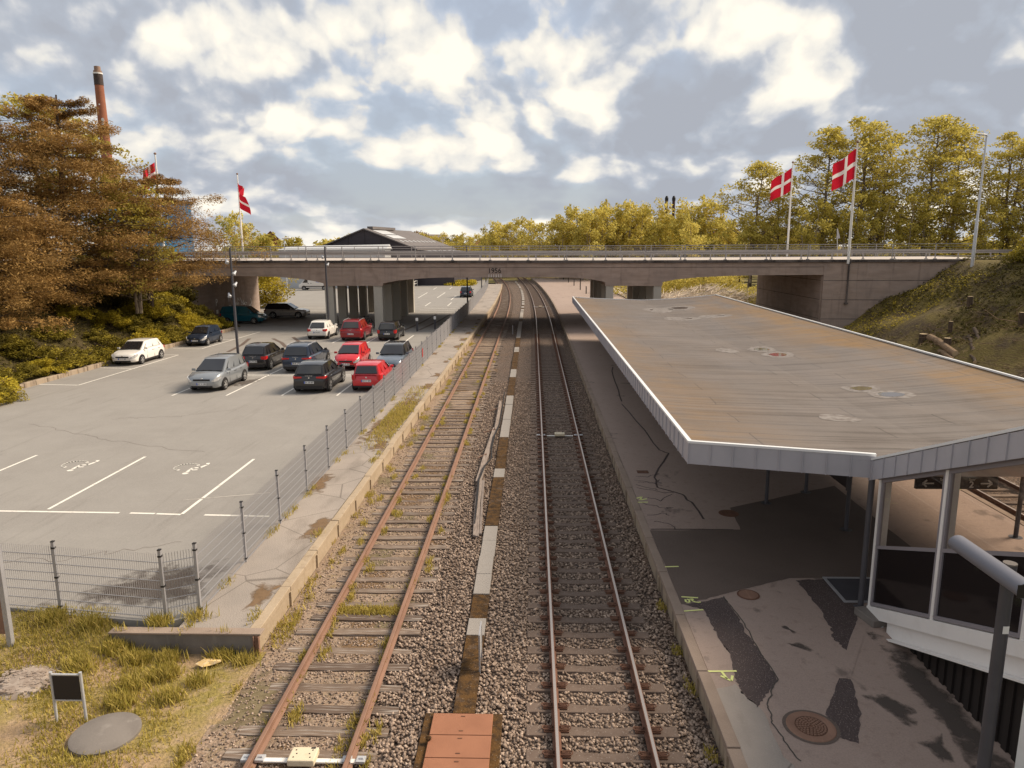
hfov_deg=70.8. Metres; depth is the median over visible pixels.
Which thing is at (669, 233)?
birch tree
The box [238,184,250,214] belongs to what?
flag
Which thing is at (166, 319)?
shrub
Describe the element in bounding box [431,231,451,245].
birch tree
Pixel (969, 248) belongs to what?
scrub undergrowth
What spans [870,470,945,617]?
window frame
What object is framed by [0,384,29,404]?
shrub
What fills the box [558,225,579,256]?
birch tree
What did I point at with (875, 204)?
birch tree
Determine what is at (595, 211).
birch tree
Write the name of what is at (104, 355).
shrub
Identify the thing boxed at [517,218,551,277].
birch tree
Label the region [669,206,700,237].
birch tree
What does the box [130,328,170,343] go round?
shrub
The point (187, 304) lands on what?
shrub
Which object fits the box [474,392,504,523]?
black cable
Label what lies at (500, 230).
birch tree
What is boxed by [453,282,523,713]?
cable trough
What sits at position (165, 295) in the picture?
shrub
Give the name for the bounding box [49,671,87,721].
sign board
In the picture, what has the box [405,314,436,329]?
tyre mark
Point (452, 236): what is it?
round tree
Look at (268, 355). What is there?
parked car
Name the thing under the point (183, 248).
blue hall
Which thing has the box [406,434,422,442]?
trackbed moss
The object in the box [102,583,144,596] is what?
damp stain
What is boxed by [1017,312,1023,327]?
tree stump
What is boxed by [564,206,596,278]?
birch tree
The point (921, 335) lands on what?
tree stump
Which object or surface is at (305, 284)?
panel van
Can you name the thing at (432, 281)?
shed
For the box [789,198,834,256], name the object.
birch tree
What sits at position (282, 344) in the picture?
tyre mark
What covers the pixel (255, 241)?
round tree
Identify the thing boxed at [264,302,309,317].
parked car
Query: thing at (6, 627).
sign post
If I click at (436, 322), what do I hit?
tyre mark
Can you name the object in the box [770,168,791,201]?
flag
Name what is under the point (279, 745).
ballast stones
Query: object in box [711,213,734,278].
birch tree
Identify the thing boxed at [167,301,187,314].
shrub
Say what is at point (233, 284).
lamp mast
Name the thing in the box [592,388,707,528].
asphalt patch shade
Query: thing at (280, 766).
trackbed moss
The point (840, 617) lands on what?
asphalt patch wet
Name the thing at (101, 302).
shrub
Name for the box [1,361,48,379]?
shrub
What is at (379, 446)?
weed dirt
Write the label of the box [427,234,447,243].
brick house
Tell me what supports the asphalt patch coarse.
on the island platform
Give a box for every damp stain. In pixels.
[44,565,226,605]
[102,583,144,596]
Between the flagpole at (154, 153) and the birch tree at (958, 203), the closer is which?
the flagpole at (154, 153)
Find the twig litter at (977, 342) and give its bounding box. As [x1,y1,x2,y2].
[899,302,1023,375]
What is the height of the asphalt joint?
0.001 m
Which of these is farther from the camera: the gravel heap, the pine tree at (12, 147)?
the pine tree at (12, 147)
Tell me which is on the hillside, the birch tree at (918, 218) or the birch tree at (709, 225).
the birch tree at (918, 218)
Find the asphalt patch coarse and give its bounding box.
[685,597,776,705]
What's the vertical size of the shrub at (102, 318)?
1.689 m
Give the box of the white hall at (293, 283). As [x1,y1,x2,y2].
[278,244,390,287]
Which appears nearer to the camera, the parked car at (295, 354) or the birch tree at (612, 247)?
the parked car at (295, 354)
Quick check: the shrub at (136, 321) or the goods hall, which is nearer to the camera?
the shrub at (136, 321)
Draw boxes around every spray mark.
[681,596,702,611]
[709,670,736,680]
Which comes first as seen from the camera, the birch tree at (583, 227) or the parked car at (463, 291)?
the parked car at (463, 291)
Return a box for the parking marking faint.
[187,492,269,499]
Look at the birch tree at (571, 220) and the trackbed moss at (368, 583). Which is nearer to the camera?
the trackbed moss at (368, 583)
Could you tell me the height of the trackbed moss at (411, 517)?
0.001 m
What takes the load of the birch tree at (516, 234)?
on the field
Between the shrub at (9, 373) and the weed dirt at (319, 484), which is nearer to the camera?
the weed dirt at (319, 484)
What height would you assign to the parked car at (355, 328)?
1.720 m
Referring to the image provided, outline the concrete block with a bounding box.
[854,606,886,627]
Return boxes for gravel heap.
[0,664,61,699]
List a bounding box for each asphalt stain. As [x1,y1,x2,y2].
[791,643,810,649]
[865,696,915,724]
[924,737,951,759]
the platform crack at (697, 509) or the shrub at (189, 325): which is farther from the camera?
the shrub at (189, 325)
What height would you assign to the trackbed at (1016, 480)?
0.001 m
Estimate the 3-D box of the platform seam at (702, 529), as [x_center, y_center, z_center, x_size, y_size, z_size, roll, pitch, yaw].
[4.821,3.890,19.291,2.206,0.001,0.066,0,11,2]
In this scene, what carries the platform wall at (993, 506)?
on the ground at (754, 284)
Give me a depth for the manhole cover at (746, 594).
15.64 m
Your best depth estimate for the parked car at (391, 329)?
58.71 m
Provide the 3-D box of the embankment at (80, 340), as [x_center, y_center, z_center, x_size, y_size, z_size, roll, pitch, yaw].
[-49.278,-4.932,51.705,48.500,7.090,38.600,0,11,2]
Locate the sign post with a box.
[0,544,14,646]
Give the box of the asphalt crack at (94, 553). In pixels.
[3,542,172,562]
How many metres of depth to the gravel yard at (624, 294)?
121.68 m
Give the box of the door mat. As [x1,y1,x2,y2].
[822,577,869,602]
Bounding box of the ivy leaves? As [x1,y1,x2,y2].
[0,274,231,381]
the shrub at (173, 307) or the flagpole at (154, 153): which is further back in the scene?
the flagpole at (154, 153)
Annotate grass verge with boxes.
[0,611,265,767]
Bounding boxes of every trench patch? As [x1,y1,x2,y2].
[825,678,861,743]
[839,623,866,677]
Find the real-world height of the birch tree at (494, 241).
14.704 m
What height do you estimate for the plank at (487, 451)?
0.158 m
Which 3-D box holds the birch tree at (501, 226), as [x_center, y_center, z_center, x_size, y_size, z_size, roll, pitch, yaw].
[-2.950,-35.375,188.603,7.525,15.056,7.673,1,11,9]
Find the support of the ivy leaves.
on the embankment at (80, 340)
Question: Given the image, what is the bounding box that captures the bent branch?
[984,304,1023,321]
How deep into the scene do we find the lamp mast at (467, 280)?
81.44 m
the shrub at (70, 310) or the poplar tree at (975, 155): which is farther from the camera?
the poplar tree at (975, 155)
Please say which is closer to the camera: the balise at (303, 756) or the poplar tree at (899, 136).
the balise at (303, 756)
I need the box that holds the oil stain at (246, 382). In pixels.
[231,378,258,385]
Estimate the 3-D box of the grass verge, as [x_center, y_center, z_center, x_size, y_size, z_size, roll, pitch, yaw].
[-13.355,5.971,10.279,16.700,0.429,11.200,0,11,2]
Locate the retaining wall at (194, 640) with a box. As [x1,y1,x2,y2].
[108,627,264,655]
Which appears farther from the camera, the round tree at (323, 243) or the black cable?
the round tree at (323, 243)
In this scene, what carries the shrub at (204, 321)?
on the embankment at (80, 340)
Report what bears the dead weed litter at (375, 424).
on the old platform strip
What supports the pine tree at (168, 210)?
on the embankment at (80, 340)
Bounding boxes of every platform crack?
[611,367,621,400]
[622,404,703,518]
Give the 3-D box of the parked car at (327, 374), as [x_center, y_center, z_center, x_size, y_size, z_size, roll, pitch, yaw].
[-10.539,-0.650,39.626,2.160,1.563,4.274,0,11,2]
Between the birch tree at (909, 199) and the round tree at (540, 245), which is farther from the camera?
the round tree at (540, 245)
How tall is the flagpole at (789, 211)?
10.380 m
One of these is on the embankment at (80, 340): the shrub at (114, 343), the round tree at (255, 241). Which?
the shrub at (114, 343)
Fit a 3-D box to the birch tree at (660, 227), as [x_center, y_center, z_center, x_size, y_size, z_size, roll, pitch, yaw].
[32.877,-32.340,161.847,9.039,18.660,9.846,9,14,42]
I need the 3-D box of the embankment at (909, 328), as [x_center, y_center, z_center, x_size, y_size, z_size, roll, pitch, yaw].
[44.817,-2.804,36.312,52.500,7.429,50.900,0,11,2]
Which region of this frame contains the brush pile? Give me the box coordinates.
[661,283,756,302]
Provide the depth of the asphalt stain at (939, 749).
10.82 m
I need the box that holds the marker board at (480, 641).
[478,621,481,673]
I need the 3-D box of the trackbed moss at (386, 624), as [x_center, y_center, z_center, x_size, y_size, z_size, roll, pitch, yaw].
[-2.558,5.057,15.791,1.153,0.001,2.393,0,11,2]
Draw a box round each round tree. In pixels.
[234,232,283,257]
[239,236,277,278]
[279,236,305,245]
[313,238,327,245]
[313,239,331,245]
[444,234,464,249]
[530,239,549,256]
[661,237,709,282]
[684,237,728,285]
[882,239,919,255]
[917,236,959,256]
[953,232,998,257]
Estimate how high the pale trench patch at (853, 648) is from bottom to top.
0.001 m
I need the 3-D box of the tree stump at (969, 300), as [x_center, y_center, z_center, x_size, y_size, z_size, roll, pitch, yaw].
[32.069,-5.589,50.457,0.450,1.100,0.450,0,11,2]
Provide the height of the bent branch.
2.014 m
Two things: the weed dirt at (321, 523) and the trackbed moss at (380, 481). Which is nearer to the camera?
the weed dirt at (321, 523)
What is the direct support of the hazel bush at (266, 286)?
on the car park asphalt
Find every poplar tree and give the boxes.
[0,91,108,255]
[40,118,173,295]
[73,180,185,313]
[707,160,796,286]
[749,186,819,256]
[774,124,880,255]
[811,115,917,255]
[836,132,929,255]
[872,113,994,254]
[907,124,1012,253]
[957,130,1023,256]
[985,137,1023,240]
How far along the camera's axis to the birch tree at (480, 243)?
195.14 m
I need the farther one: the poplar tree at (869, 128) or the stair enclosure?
the poplar tree at (869, 128)
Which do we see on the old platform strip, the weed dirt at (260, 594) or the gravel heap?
the weed dirt at (260, 594)
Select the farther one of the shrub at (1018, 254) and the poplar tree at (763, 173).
the poplar tree at (763, 173)
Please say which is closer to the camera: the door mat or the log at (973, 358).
the door mat
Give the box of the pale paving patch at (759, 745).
[717,684,794,767]
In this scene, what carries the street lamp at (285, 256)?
on the car park asphalt
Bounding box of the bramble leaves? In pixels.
[854,256,1023,368]
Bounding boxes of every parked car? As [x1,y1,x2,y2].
[111,338,164,363]
[186,324,222,345]
[187,353,247,389]
[220,305,267,323]
[242,342,284,368]
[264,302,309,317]
[281,341,329,370]
[293,359,345,390]
[307,320,337,338]
[334,341,370,366]
[340,318,372,339]
[351,358,392,389]
[376,340,412,367]
[377,320,404,339]
[460,286,473,296]
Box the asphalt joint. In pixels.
[782,710,840,744]
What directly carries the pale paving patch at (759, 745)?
on the island platform
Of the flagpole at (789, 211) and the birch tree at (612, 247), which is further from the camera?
the birch tree at (612, 247)
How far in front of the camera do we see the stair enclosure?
11.94 m
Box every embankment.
[0,260,240,383]
[844,260,1023,377]
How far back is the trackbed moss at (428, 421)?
33.31 m
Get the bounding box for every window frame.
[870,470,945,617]
[933,459,1023,637]
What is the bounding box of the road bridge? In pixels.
[10,243,1016,328]
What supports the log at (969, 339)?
on the embankment at (909, 328)
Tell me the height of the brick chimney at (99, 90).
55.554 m
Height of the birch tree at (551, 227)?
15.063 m
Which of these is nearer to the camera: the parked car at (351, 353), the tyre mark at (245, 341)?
the parked car at (351, 353)
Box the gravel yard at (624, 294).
[613,288,626,298]
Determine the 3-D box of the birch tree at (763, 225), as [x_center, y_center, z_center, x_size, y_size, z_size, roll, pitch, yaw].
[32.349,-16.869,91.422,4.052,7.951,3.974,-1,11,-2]
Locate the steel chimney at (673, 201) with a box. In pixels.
[672,196,675,216]
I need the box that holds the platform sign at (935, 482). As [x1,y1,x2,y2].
[914,476,998,488]
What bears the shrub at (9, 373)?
on the embankment at (80, 340)
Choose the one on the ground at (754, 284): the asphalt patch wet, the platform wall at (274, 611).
the platform wall at (274, 611)
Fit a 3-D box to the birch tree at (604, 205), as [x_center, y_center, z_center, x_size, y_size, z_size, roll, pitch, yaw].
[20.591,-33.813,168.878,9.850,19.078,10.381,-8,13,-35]
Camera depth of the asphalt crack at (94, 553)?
18.03 m
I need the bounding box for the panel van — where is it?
[299,280,324,289]
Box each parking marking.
[0,332,413,516]
[310,287,454,312]
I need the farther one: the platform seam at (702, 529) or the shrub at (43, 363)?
the shrub at (43, 363)
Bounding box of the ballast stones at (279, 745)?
[189,411,484,767]
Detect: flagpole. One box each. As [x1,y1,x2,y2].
[153,152,164,245]
[236,173,243,256]
[786,161,793,256]
[847,141,858,263]
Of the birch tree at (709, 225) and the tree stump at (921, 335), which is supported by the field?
the birch tree at (709, 225)
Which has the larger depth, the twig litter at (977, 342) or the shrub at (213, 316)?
the shrub at (213, 316)
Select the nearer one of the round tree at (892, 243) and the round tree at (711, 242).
the round tree at (892, 243)
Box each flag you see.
[143,162,155,188]
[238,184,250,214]
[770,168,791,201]
[831,149,855,190]
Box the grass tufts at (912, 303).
[842,268,996,334]
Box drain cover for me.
[636,470,648,472]
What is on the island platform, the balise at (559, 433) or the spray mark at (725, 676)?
the spray mark at (725, 676)
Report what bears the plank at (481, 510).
on the trackbed at (524, 372)
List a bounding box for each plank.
[472,480,482,537]
[475,427,495,482]
[479,480,484,534]
[494,400,501,430]
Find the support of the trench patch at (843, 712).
on the island platform
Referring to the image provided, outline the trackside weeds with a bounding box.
[170,322,724,767]
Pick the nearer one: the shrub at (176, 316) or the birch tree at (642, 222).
the shrub at (176, 316)
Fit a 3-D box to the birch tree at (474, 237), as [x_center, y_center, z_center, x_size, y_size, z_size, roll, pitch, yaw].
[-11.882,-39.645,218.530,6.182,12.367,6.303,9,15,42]
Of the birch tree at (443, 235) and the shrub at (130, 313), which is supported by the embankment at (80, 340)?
the shrub at (130, 313)
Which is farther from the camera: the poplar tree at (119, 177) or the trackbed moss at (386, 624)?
the poplar tree at (119, 177)
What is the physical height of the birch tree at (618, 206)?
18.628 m
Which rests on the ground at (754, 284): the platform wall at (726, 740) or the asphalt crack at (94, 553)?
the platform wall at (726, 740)
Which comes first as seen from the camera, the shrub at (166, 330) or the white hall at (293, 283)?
the shrub at (166, 330)
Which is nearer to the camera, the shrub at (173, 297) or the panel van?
the shrub at (173, 297)
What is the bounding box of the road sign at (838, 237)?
[836,229,839,255]
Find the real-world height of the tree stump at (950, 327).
1.200 m
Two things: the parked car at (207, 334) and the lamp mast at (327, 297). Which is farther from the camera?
the lamp mast at (327, 297)
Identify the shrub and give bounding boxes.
[0,333,9,346]
[0,333,31,351]
[0,337,49,359]
[0,366,26,383]
[0,376,24,398]
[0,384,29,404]
[0,390,9,403]
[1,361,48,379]
[6,284,64,301]
[29,321,75,339]
[29,357,71,376]
[30,344,88,370]
[52,304,98,320]
[69,346,103,365]
[76,277,118,298]
[82,327,112,341]
[85,345,114,365]
[89,289,133,306]
[89,309,133,328]
[93,334,127,351]
[102,292,142,307]
[118,301,163,316]
[119,314,156,331]
[120,298,160,319]
[123,299,173,319]
[123,332,150,339]
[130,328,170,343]
[139,321,182,339]
[148,310,175,323]
[153,274,197,304]
[153,291,187,304]
[154,293,186,310]
[159,305,180,317]
[160,302,184,313]
[165,324,190,343]
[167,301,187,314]
[172,320,202,332]
[175,307,203,322]
[185,301,207,309]
[185,304,221,322]
[196,307,221,321]
[199,319,220,325]
[216,316,232,327]
[1001,242,1023,264]
[1015,237,1023,250]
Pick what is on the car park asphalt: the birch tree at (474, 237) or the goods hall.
the goods hall
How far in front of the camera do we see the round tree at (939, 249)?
122.83 m
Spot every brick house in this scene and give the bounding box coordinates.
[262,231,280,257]
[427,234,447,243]
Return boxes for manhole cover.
[718,510,738,516]
[737,589,759,599]
[786,711,836,742]
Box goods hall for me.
[322,226,453,285]
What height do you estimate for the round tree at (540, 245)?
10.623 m
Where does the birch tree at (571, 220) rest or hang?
on the field
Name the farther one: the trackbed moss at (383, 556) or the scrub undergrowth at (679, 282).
the scrub undergrowth at (679, 282)
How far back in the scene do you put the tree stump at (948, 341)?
47.23 m
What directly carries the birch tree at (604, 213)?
on the field
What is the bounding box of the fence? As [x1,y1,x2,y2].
[1,279,487,618]
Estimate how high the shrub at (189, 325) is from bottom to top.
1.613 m
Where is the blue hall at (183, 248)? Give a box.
[108,200,193,265]
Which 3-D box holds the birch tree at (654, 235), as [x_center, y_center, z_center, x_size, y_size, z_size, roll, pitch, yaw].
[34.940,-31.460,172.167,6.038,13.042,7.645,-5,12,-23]
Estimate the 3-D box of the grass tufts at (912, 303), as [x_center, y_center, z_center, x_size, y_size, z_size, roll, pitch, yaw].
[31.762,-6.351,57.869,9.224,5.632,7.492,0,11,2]
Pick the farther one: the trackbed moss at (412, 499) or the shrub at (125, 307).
the shrub at (125, 307)
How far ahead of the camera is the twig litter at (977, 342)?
45.19 m
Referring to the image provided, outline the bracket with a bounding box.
[830,475,847,490]
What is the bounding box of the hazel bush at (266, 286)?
[258,276,296,307]
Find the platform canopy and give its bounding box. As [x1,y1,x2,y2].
[572,294,1023,606]
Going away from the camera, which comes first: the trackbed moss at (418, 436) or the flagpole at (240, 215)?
the trackbed moss at (418, 436)
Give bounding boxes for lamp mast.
[225,248,238,352]
[321,246,329,319]
[466,245,467,301]
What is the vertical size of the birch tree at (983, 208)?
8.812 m
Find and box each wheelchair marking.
[61,460,98,470]
[173,463,209,473]
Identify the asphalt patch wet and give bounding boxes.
[796,579,857,649]
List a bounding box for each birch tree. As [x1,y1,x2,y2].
[209,210,252,257]
[226,218,261,242]
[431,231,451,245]
[451,232,472,250]
[461,234,479,250]
[471,233,495,256]
[474,233,497,256]
[477,220,504,278]
[485,221,514,277]
[496,224,517,277]
[499,216,537,277]
[504,217,531,256]
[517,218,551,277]
[533,218,555,256]
[544,217,577,278]
[547,214,576,256]
[548,222,570,250]
[551,204,579,256]
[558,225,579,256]
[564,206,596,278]
[567,207,604,280]
[574,206,608,256]
[577,207,618,256]
[594,199,625,256]
[596,211,621,250]
[604,206,639,256]
[607,202,632,250]
[611,199,653,256]
[619,211,650,256]
[619,218,650,249]
[623,201,647,256]
[629,200,653,248]
[640,197,678,256]
[648,230,664,256]
[655,210,674,256]
[655,216,681,248]
[660,197,705,282]
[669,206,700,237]
[673,221,709,286]
[689,194,730,277]
[691,196,729,245]
[691,210,715,243]
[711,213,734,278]
[717,218,741,276]
[730,211,768,282]
[751,220,786,256]
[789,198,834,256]
[791,225,812,255]
[800,206,843,255]
[827,209,859,255]
[843,207,882,255]
[859,190,906,255]
[893,188,937,255]
[903,193,946,254]
[931,190,975,256]
[966,195,1005,257]
[968,202,1014,257]
[995,205,1023,248]
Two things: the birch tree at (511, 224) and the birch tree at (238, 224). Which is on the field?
the birch tree at (511, 224)
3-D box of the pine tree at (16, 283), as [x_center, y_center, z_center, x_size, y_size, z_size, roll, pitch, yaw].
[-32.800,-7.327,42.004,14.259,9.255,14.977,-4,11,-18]
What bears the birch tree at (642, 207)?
on the field
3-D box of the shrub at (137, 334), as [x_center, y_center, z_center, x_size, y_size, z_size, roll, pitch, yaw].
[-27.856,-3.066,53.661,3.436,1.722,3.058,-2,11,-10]
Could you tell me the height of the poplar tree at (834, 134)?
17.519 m
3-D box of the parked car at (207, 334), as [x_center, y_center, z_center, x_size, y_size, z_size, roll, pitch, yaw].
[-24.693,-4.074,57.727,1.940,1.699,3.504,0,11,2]
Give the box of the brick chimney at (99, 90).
[93,66,114,204]
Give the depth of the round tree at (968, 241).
121.02 m
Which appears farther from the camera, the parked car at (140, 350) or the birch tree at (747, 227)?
the birch tree at (747, 227)
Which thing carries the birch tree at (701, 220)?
on the field
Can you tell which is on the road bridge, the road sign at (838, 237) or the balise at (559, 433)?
the road sign at (838, 237)
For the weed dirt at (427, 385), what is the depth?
39.50 m
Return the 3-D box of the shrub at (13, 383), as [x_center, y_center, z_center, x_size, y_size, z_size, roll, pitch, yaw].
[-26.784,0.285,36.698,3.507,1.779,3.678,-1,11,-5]
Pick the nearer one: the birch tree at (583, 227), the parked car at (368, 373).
the parked car at (368, 373)
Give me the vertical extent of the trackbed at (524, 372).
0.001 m
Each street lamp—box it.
[282,237,289,297]
[970,134,987,266]
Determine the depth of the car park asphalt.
27.14 m
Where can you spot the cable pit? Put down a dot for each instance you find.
(457, 740)
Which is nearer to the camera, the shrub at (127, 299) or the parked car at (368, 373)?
the parked car at (368, 373)
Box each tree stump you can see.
[918,333,927,343]
[943,338,951,344]
[947,321,952,335]
[966,296,973,308]
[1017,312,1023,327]
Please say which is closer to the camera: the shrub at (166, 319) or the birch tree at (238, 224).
the shrub at (166, 319)
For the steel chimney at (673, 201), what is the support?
on the field
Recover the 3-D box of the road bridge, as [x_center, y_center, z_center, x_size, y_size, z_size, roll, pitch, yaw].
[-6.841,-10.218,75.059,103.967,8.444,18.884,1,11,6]
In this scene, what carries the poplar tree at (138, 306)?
on the embankment at (80, 340)
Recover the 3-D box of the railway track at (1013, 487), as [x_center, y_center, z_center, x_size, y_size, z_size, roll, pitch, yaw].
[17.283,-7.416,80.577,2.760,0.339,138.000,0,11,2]
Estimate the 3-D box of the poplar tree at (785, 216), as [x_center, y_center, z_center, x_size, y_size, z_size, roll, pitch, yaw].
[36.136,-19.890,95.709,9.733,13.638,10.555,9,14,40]
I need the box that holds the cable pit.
[413,713,502,767]
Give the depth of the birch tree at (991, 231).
89.38 m
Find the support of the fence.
on the car park asphalt
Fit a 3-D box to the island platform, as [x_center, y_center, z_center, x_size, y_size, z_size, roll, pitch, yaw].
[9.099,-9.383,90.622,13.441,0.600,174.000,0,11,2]
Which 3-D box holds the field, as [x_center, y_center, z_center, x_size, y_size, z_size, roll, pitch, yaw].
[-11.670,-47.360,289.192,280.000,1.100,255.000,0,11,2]
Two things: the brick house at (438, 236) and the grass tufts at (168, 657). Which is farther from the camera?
the brick house at (438, 236)
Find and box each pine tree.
[0,95,224,307]
[0,115,88,300]
[0,186,82,332]
[75,174,269,306]
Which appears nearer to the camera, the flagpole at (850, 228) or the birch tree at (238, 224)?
the flagpole at (850, 228)
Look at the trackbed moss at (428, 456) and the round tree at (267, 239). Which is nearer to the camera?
the trackbed moss at (428, 456)
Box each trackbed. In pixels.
[192,280,723,767]
[618,286,1023,513]
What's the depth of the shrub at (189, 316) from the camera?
64.29 m
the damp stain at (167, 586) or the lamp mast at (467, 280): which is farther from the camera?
the lamp mast at (467, 280)
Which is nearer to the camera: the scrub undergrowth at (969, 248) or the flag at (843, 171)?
the flag at (843, 171)
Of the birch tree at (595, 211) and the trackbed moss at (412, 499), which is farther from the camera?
the birch tree at (595, 211)
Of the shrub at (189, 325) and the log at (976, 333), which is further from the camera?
the shrub at (189, 325)
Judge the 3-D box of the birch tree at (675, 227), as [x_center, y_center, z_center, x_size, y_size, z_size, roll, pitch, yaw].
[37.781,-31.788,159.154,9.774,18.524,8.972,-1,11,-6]
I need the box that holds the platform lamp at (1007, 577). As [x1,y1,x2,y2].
[948,535,1023,767]
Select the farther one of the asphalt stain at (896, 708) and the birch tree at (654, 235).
the birch tree at (654, 235)
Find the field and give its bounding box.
[269,275,757,282]
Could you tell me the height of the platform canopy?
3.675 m
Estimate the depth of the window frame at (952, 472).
11.74 m
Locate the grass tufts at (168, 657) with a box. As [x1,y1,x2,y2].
[32,602,260,714]
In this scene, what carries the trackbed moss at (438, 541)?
on the trackbed at (524, 372)
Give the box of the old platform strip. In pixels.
[179,284,500,627]
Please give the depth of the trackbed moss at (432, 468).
26.22 m
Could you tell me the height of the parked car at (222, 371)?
1.839 m
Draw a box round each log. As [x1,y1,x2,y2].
[926,334,958,356]
[937,349,954,358]
[966,334,974,350]
[969,354,976,362]
[972,327,979,338]
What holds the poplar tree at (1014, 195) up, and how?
on the hillside
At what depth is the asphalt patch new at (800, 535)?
18.17 m
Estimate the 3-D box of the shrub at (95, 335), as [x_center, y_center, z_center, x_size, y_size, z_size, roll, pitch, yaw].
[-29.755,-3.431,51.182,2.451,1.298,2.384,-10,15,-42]
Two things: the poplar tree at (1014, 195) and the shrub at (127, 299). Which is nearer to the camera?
the shrub at (127, 299)
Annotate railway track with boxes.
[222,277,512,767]
[517,277,686,767]
[614,287,1023,520]
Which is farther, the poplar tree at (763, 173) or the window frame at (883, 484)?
the poplar tree at (763, 173)
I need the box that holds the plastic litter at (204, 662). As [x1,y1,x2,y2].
[196,659,220,666]
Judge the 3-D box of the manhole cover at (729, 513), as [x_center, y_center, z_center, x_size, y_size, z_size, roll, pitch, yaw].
[6.146,3.664,20.429,0.560,0.008,0.560,0,11,2]
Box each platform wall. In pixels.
[250,284,501,648]
[531,278,747,767]
[613,292,1023,525]
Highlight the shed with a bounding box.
[419,249,480,284]
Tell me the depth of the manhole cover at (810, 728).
11.32 m
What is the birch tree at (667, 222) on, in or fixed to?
on the field
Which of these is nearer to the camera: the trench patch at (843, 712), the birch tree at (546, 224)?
the trench patch at (843, 712)
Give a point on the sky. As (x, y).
(333, 118)
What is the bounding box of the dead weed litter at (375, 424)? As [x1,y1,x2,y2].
[362,388,421,440]
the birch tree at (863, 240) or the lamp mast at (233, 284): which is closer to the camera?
the lamp mast at (233, 284)
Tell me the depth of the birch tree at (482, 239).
189.82 m
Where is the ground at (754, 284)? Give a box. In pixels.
[21,246,1010,293]
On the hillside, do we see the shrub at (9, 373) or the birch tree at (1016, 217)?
the birch tree at (1016, 217)
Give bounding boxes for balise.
[240,747,365,766]
[537,432,582,435]
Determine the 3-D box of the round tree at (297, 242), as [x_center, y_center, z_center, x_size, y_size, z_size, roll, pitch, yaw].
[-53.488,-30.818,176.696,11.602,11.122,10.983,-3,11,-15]
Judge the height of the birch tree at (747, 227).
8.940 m
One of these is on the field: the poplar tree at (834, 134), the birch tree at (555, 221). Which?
the birch tree at (555, 221)
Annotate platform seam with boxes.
[675,529,732,529]
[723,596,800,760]
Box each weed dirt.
[246,585,279,606]
[300,474,330,493]
[304,518,331,537]
[369,440,386,449]
[421,383,433,388]
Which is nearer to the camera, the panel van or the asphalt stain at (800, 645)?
the asphalt stain at (800, 645)
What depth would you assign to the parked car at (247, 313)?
72.76 m
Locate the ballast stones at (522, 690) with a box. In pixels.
[354,381,720,767]
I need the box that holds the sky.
[0,0,1023,250]
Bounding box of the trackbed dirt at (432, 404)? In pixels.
[182,312,503,767]
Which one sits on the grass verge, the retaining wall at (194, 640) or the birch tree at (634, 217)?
the retaining wall at (194, 640)
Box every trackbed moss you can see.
[216,672,285,736]
[271,744,295,767]
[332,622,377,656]
[355,571,387,588]
[368,549,395,565]
[374,597,415,627]
[378,477,391,486]
[398,516,416,524]
[399,489,432,505]
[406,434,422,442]
[419,417,441,424]
[422,533,446,544]
[423,454,434,458]
[423,463,444,473]
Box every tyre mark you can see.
[227,339,249,351]
[273,338,286,346]
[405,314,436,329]
[419,314,450,329]
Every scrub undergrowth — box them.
[613,276,756,297]
[723,245,1009,303]
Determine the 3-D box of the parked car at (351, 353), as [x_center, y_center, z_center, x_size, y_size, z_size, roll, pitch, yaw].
[-10.266,-2.000,46.301,1.970,1.719,3.644,0,11,2]
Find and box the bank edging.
[16,327,234,389]
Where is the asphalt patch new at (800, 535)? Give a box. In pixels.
[650,486,910,603]
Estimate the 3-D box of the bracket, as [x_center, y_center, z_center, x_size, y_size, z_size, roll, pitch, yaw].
[8.963,1.812,20.352,0.100,1.550,2.840,0,11,2]
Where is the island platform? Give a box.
[533,278,1023,767]
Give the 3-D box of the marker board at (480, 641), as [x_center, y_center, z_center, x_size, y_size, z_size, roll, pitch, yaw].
[-0.601,5.053,13.708,0.030,0.880,0.520,0,11,2]
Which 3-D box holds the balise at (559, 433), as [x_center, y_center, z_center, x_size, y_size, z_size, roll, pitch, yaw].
[2.011,2.128,30.388,1.940,0.141,0.320,0,11,2]
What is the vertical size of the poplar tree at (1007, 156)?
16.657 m
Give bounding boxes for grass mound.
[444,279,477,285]
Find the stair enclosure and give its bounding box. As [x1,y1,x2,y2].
[866,426,1023,767]
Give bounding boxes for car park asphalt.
[0,280,484,636]
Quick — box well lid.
[68,712,141,756]

